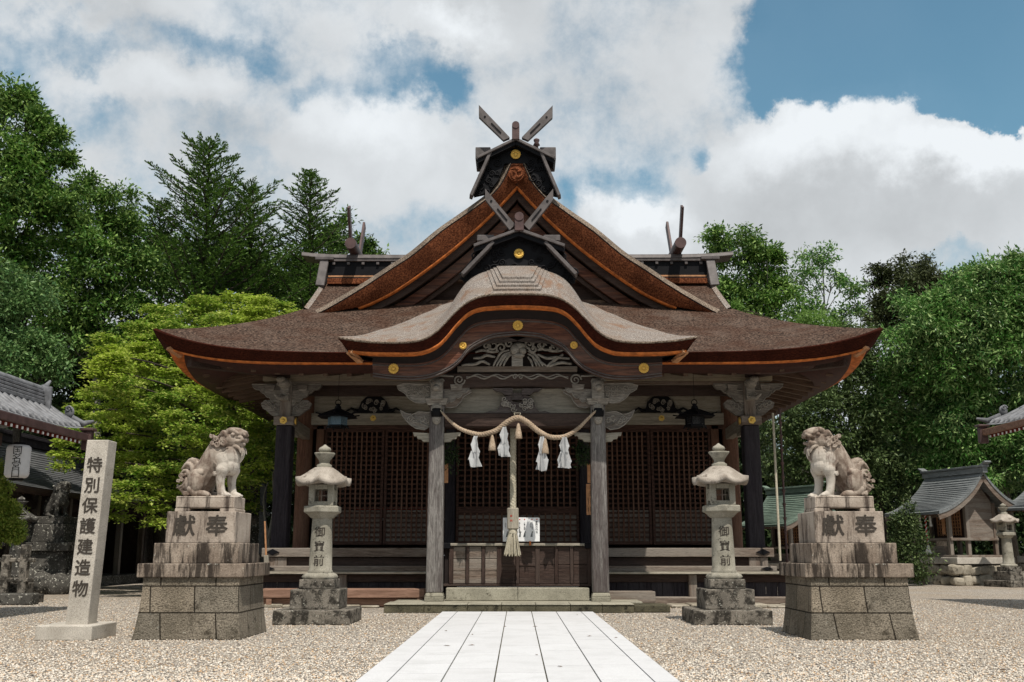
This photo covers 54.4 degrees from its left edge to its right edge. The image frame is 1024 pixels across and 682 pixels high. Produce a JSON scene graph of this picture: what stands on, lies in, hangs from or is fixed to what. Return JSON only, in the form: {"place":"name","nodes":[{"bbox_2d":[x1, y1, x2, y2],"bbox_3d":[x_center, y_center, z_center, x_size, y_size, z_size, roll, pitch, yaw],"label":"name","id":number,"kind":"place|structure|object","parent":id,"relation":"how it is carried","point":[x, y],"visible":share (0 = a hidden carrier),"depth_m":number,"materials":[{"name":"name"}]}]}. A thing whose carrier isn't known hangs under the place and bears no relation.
{"place":"outdoors","nodes":[
{"label":"outdoors","id":0,"kind":"place"},
{"bbox_2d":[0,371,96,449],"label":"gate roof","id":1,"kind":"structure","parent":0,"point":[25,405],"depth_m":19.38,"materials":[{"name":"grey tile"}]},
{"bbox_2d":[4,429,31,480],"bbox_3d":[-9.223,2.054,18.626,0.432,1.100,0.435,0,-12,0],"label":"paper lantern","id":2,"kind":"object","parent":1,"relation":"hanging from","point":[17,461],"visible":1,"depth_m":18.43,"materials":[{"name":"white paper"}]},
{"bbox_2d":[264,521,268,561],"bbox_3d":[-4.117,3.377,16.685,0.112,0.704,0.040,0,-12,0],"label":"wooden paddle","id":3,"kind":"object","parent":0,"point":[266,557],"visible":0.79,"depth_m":16.66,"materials":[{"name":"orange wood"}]},
{"bbox_2d":[0,583,1023,681],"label":"ground","id":4,"kind":"structure","parent":0,"point":[133,591],"depth_m":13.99,"materials":[{"name":"beige gravel"}]},
{"bbox_2d":[0,457,29,547],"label":"azalea bush","id":5,"kind":"object","parent":4,"relation":"on","point":[13,529],"visible":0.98,"depth_m":19.10,"materials":[{"name":"green plant"}]},
{"bbox_2d":[0,545,38,604],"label":"stone fence","id":6,"kind":"object","parent":4,"relation":"on","point":[21,596],"visible":0.99,"depth_m":22.85,"materials":[{"name":"stone"}]},
{"bbox_2d":[9,496,43,601],"bbox_3d":[-11.819,4.963,23.751,1.055,2.500,1.055,0,-12,0],"label":"stone lantern","id":7,"kind":"object","parent":4,"relation":"on","point":[14,551],"visible":0.34,"depth_m":23.66,"materials":[{"name":"stone"}]},
{"bbox_2d":[0,250,81,554],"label":"pale leaved tree","id":8,"kind":"object","parent":4,"relation":"on","point":[24,352],"visible":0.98,"depth_m":29.21,"materials":[{"name":"green plant"}]},
{"bbox_2d":[0,70,91,285],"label":"tall tree","id":9,"kind":"object","parent":4,"relation":"on","point":[28,166],"visible":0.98,"depth_m":35.55,"materials":[{"name":"green plant"}]},
{"bbox_2d":[24,516,77,594],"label":"old plinth","id":10,"kind":"structure","parent":4,"relation":"on","point":[51,540],"depth_m":28.66,"materials":[{"name":"stone"}]},
{"bbox_2d":[42,481,70,516],"bbox_3d":[-13.584,4.730,29.736,1.055,1.050,0.546,-7,-14,30],"label":"guardian statue","id":11,"kind":"object","parent":10,"relation":"on","point":[56,502],"visible":0.92,"depth_m":29.52,"materials":[{"name":"stone"}]},
{"bbox_2d":[35,440,116,640],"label":"inscribed pillar","id":12,"kind":"structure","parent":4,"relation":"on","point":[81,622],"depth_m":14.16,"materials":[{"name":"stone"}]},
{"bbox_2d":[0,428,175,585],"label":"side hall","id":13,"kind":"structure","parent":4,"relation":"on","point":[124,553],"depth_m":35.95,"materials":[{"name":"grey"}]},
{"bbox_2d":[0,163,177,435],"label":"broadleaf tree","id":14,"kind":"object","parent":4,"relation":"on","point":[101,299],"visible":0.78,"depth_m":36.07,"materials":[{"name":"green plant"}]},
{"bbox_2d":[4,384,295,555],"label":"forest","id":15,"kind":"object","parent":4,"relation":"on","point":[268,509],"depth_m":50.69,"materials":[{"name":"green plant"}]},
{"bbox_2d":[8,312,296,562],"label":"understorey tree","id":16,"kind":"object","parent":4,"relation":"on","point":[59,399],"visible":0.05,"depth_m":40.30,"materials":[{"name":"green plant"}]},
{"bbox_2d":[45,289,300,530],"bbox_3d":[-10.309,2.555,30.238,9.396,10.130,8.748,0,-12,0],"label":"maple tree","id":17,"kind":"object","parent":4,"relation":"on","point":[112,366],"visible":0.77,"depth_m":29.05,"materials":[{"name":"green plant"}]},
{"bbox_2d":[87,197,270,554],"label":"fir tree","id":18,"kind":"object","parent":4,"relation":"on","point":[159,536],"visible":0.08,"depth_m":40.80,"materials":[{"name":"green plant"}]},
{"bbox_2d":[51,131,316,510],"bbox_3d":[-12.265,0.522,39.922,10.850,17.892,10.936,0,-12,0],"label":"fir tree","id":19,"kind":"object","parent":4,"relation":"on","point":[221,189],"visible":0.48,"depth_m":39.48,"materials":[{"name":"green plant"}]},
{"bbox_2d":[132,496,269,639],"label":"statue plinth","id":20,"kind":"structure","parent":4,"relation":"on","point":[203,573],"depth_m":13.98,"materials":[{"name":"stone"}]},
{"bbox_2d":[176,427,248,497],"bbox_3d":[-4.497,1.837,14.988,1.069,1.052,0.547,-2,-12,10],"label":"guardian statue","id":21,"kind":"object","parent":20,"relation":"on","point":[220,460],"visible":0.92,"depth_m":14.83,"materials":[{"name":"stone"}]},
{"bbox_2d":[153,176,314,561],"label":"fir tree","id":22,"kind":"object","parent":4,"relation":"on","point":[252,190],"visible":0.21,"depth_m":40.59,"materials":[{"name":"green plant"}]},
{"bbox_2d":[245,493,269,587],"bbox_3d":[-8.177,6.325,31.416,1.266,3.000,1.266,0,-12,0],"label":"stone lantern","id":23,"kind":"object","parent":4,"relation":"on","point":[254,533],"visible":0.29,"depth_m":31.32,"materials":[{"name":"stone"}]},
{"bbox_2d":[129,203,389,308],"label":"background tree","id":24,"kind":"object","parent":4,"relation":"on","point":[370,245],"visible":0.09,"depth_m":47.28,"materials":[{"name":"green plant"}]},
{"bbox_2d":[259,484,266,553],"bbox_3d":[-7.414,5.283,29.587,0.239,2.069,0.192,0,-12,0],"label":"grey post","id":25,"kind":"object","parent":4,"relation":"on","point":[261,529],"visible":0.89,"depth_m":29.49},
{"bbox_2d":[260,533,270,561],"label":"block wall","id":26,"kind":"structure","parent":4,"relation":"on","point":[261,559],"depth_m":45.01,"materials":[{"name":"stone"}]},
{"bbox_2d":[262,471,273,547],"bbox_3d":[-6.965,5.186,28.585,0.473,3.022,0.136,0,-12,0],"label":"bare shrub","id":27,"kind":"object","parent":4,"relation":"on","point":[268,531],"visible":0.45,"depth_m":28.57,"materials":[{"name":"green plant"}]},
{"bbox_2d":[257,168,371,488],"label":"fir tree","id":28,"kind":"object","parent":4,"relation":"on","point":[311,222],"visible":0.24,"depth_m":42.00,"materials":[{"name":"green plant"}]},
{"bbox_2d":[272,445,361,624],"bbox_3d":[-3.334,3.347,17.453,1.292,3.060,1.292,0,-12,0],"label":"stone lantern","id":29,"kind":"object","parent":4,"relation":"on","point":[318,596],"visible":1,"depth_m":17.18,"materials":[{"name":"stone"}]},
{"bbox_2d":[263,588,425,606],"bbox_3d":[-3.678,5.621,21.830,3.600,0.378,0.500,0,-12,0],"label":"step bench","id":30,"kind":"object","parent":4,"relation":"on","point":[380,597],"visible":0.47,"depth_m":21.61,"materials":[{"name":"brown wood"}]},
{"bbox_2d":[153,105,882,612],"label":"shrine hall","id":31,"kind":"structure","parent":4,"relation":"on","point":[517,289],"depth_m":24.34,"materials":[{"name":"brown wood"}]},
{"bbox_2d":[315,374,359,430],"bbox_3d":[-4.088,1.367,23.446,0.952,1.438,1.086,0,-12,0],"label":"hanging lantern","id":32,"kind":"object","parent":31,"relation":"hanging from","point":[337,416],"visible":0.99,"depth_m":23.19,"materials":[{"name":"black paint"}]},
{"bbox_2d":[322,430,384,544],"bbox_3d":[-4.196,3.846,26.311,1.596,3.013,0.090,0,-12,0],"label":"lattice door","id":33,"kind":"structure","parent":31,"relation":"in","point":[349,527],"depth_m":26.22,"materials":[{"name":"brown wood"}]},
{"bbox_2d":[383,429,445,544],"bbox_3d":[-2.572,3.844,26.303,1.606,3.013,0.090,0,-12,0],"label":"lattice door","id":34,"kind":"structure","parent":31,"relation":"in","point":[400,527],"depth_m":26.21,"materials":[{"name":"brown wood"}]},
{"bbox_2d":[444,464,447,482],"bbox_3d":[-1.514,2.989,22.501,0.164,0.434,0.070,0,-12,0],"label":"plaque","id":35,"kind":"object","parent":31,"relation":"attached to","point":[446,474],"visible":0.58,"depth_m":22.48,"materials":[{"name":"orange wood"}]},
{"bbox_2d":[445,441,460,473],"bbox_3d":[-1.405,2.517,22.471,0.554,1.023,0.466,0,-12,0],"label":"evergreen sprig","id":36,"kind":"object","parent":31,"relation":"attached to","point":[449,457],"visible":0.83,"depth_m":22.43,"materials":[{"name":"green plant"}]},
{"bbox_2d":[455,430,516,542],"bbox_3d":[-0.672,3.846,26.311,1.608,3.013,0.092,0,-12,0],"label":"lattice door","id":37,"kind":"structure","parent":31,"relation":"in","point":[476,524],"depth_m":26.18,"materials":[{"name":"brown wood"}]},
{"bbox_2d":[504,428,520,556],"bbox_3d":[0.010,3.078,21.866,0.373,3.237,0.371,0,-12,0],"label":"bell rope","id":38,"kind":"object","parent":31,"relation":"hanging from","point":[512,546],"visible":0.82,"depth_m":21.62,"materials":[{"name":"beige fabric"}]},
{"bbox_2d":[443,543,591,585],"bbox_3d":[0.123,4.983,22.215,3.460,0.926,0.970,0,-12,0],"label":"offering box","id":39,"kind":"object","parent":31,"relation":"on","point":[533,564],"visible":0.96,"depth_m":21.82,"materials":[{"name":"brown wood"}]},
{"bbox_2d":[503,518,539,544],"bbox_3d":[0.204,4.191,21.916,0.809,0.602,0.080,0,-12,0],"label":"notice board","id":40,"kind":"object","parent":39,"relation":"on","point":[528,530],"visible":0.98,"depth_m":21.91,"materials":[{"name":"white paper"}]},
{"bbox_2d":[440,402,597,470],"bbox_3d":[0.144,2.002,21.402,3.502,1.609,0.357,0,-12,0],"label":"sacred rope","id":41,"kind":"object","parent":31,"relation":"hanging from","point":[564,460],"visible":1,"depth_m":21.35,"materials":[{"name":"fabric"}]},
{"bbox_2d":[518,429,579,542],"bbox_3d":[0.960,3.844,26.302,1.608,3.013,0.092,0,-12,0],"label":"lattice door","id":42,"kind":"structure","parent":31,"relation":"in","point":[558,524],"depth_m":26.20,"materials":[{"name":"brown wood"}]},
{"bbox_2d":[572,440,589,469],"bbox_3d":[1.500,2.554,22.445,0.612,0.781,0.468,7,-14,-28],"label":"evergreen sprig","id":43,"kind":"object","parent":31,"relation":"attached to","point":[579,447],"visible":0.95,"depth_m":22.42,"materials":[{"name":"green plant"}]},
{"bbox_2d":[586,484,590,514],"bbox_3d":[1.765,3.555,22.352,0.192,0.686,0.033,0,-12,0],"label":"wooden notice","id":44,"kind":"object","parent":31,"relation":"attached to","point":[588,499],"visible":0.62,"depth_m":22.34,"materials":[{"name":"orange wood"}]},
{"bbox_2d":[587,464,590,482],"bbox_3d":[1.762,2.987,22.484,0.146,0.434,0.070,0,-12,0],"label":"plaque","id":45,"kind":"object","parent":31,"relation":"attached to","point":[588,475],"visible":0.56,"depth_m":22.45,"materials":[{"name":"orange wood"}]},
{"bbox_2d":[589,429,652,544],"bbox_3d":[2.858,3.838,26.274,1.606,3.013,0.090,0,-12,0],"label":"lattice door","id":46,"kind":"structure","parent":31,"relation":"in","point":[625,527],"depth_m":26.18,"materials":[{"name":"brown wood"}]},
{"bbox_2d":[650,429,711,544],"bbox_3d":[4.483,3.836,26.265,1.596,3.013,0.090,0,-12,0],"label":"lattice door","id":47,"kind":"structure","parent":31,"relation":"in","point":[670,527],"depth_m":26.17,"materials":[{"name":"brown wood"}]},
{"bbox_2d":[673,377,716,429],"bbox_3d":[4.279,1.358,23.401,0.952,1.438,1.086,0,-12,0],"label":"hanging lantern","id":48,"kind":"object","parent":31,"relation":"hanging from","point":[694,417],"visible":0.99,"depth_m":23.15,"materials":[{"name":"black paint"}]},
{"bbox_2d":[682,443,772,624],"bbox_3d":[3.676,3.329,17.418,1.300,3.080,1.300,0,-12,0],"label":"stone lantern","id":49,"kind":"object","parent":4,"relation":"on","point":[724,595],"visible":1,"depth_m":17.14,"materials":[{"name":"stone"}]},
{"bbox_2d":[693,219,806,482],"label":"tall tree","id":50,"kind":"object","parent":4,"relation":"on","point":[764,291],"visible":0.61,"depth_m":44.96,"materials":[{"name":"green plant"}]},
{"bbox_2d":[742,481,834,574],"bbox_3d":[9.832,6.871,35.228,2.789,3.650,3.020,6,-13,-27],"label":"lesser shrine","id":51,"kind":"object","parent":4,"relation":"on","point":[795,496],"visible":0.27,"depth_m":35.07,"materials":[{"name":"metal"}]},
{"bbox_2d":[780,525,798,545],"bbox_3d":[9.786,6.794,35.226,0.035,0.886,1.078,6,-13,-27],"label":"lattice door","id":52,"kind":"structure","parent":51,"relation":"in","point":[795,530],"depth_m":35.00,"materials":[{"name":"orange wood"}]},
{"bbox_2d":[727,297,856,327],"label":"lime shrub tree","id":53,"kind":"object","parent":4,"relation":"on","point":[810,317],"visible":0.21,"depth_m":43.40,"materials":[{"name":"green plant"}]},
{"bbox_2d":[779,239,875,423],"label":"airy tree","id":54,"kind":"object","parent":4,"relation":"on","point":[841,279],"visible":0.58,"depth_m":47.05,"materials":[{"name":"green plant"}]},
{"bbox_2d":[759,316,931,542],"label":"shaded tree","id":55,"kind":"object","parent":4,"relation":"on","point":[799,419],"visible":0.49,"depth_m":40.14,"materials":[{"name":"green plant"}]},
{"bbox_2d":[779,496,919,639],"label":"statue plinth","id":56,"kind":"structure","parent":4,"relation":"on","point":[846,574],"depth_m":13.93,"materials":[{"name":"stone"}]},
{"bbox_2d":[801,427,874,496],"bbox_3d":[4.879,1.826,14.938,1.071,1.052,0.547,2,-12,-11],"label":"guardian statue","id":57,"kind":"object","parent":56,"relation":"on","point":[836,465],"visible":0.94,"depth_m":14.77,"materials":[{"name":"stone"}]},
{"bbox_2d":[738,417,1023,561],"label":"forest","id":58,"kind":"object","parent":4,"relation":"on","point":[982,547],"visible":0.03,"depth_m":53.32,"materials":[{"name":"green plant"}]},
{"bbox_2d":[850,248,963,545],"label":"domed tree","id":59,"kind":"object","parent":4,"relation":"on","point":[922,272],"visible":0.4,"depth_m":50.74,"materials":[{"name":"green plant"}]},
{"bbox_2d":[885,496,947,585],"bbox_3d":[13.990,7.199,35.605,2.540,3.240,1.996,0,-12,0],"label":"shrub","id":60,"kind":"object","parent":4,"relation":"on","point":[905,525],"visible":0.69,"depth_m":35.35,"materials":[{"name":"green plant"}]},
{"bbox_2d":[845,241,1023,564],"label":"bright evergreen","id":61,"kind":"object","parent":4,"relation":"on","point":[954,350],"visible":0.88,"depth_m":39.71,"materials":[{"name":"green plant"}]},
{"bbox_2d":[884,460,1016,585],"bbox_3d":[16.404,6.903,37.246,3.441,4.552,3.726,3,-12,-15],"label":"lesser shrine","id":62,"kind":"object","parent":4,"relation":"on","point":[958,504],"visible":0.81,"depth_m":36.43,"materials":[{"name":"wood"}]},
{"bbox_2d":[936,510,962,536],"bbox_3d":[16.343,6.786,37.259,0.043,1.093,1.330,3,-12,-15],"label":"lattice door","id":63,"kind":"structure","parent":62,"relation":"in","point":[956,521],"depth_m":36.93,"materials":[{"name":"orange wood"}]},
{"bbox_2d":[984,503,1023,587],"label":"stone lantern","id":64,"kind":"object","parent":4,"relation":"on","point":[1009,572],"visible":1,"depth_m":34.40,"materials":[{"name":"stone"}]},
{"bbox_2d":[997,492,1023,570],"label":"lesser shrine","id":65,"kind":"object","parent":4,"relation":"on","point":[1019,505],"visible":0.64,"depth_m":36.22,"materials":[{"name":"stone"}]},
{"bbox_2d":[0,0,1023,500],"label":"sky","id":66,"kind":"structure","parent":0,"point":[876,129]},
{"bbox_2d":[355,612,679,681],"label":"paving","id":67,"kind":"structure","parent":0,"point":[423,654],"depth_m":11.59,"materials":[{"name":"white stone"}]},
{"bbox_2d":[974,405,1023,443],"label":"gate roof","id":68,"kind":"structure","parent":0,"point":[1013,420],"depth_m":23.69,"materials":[{"name":"grey tile"}]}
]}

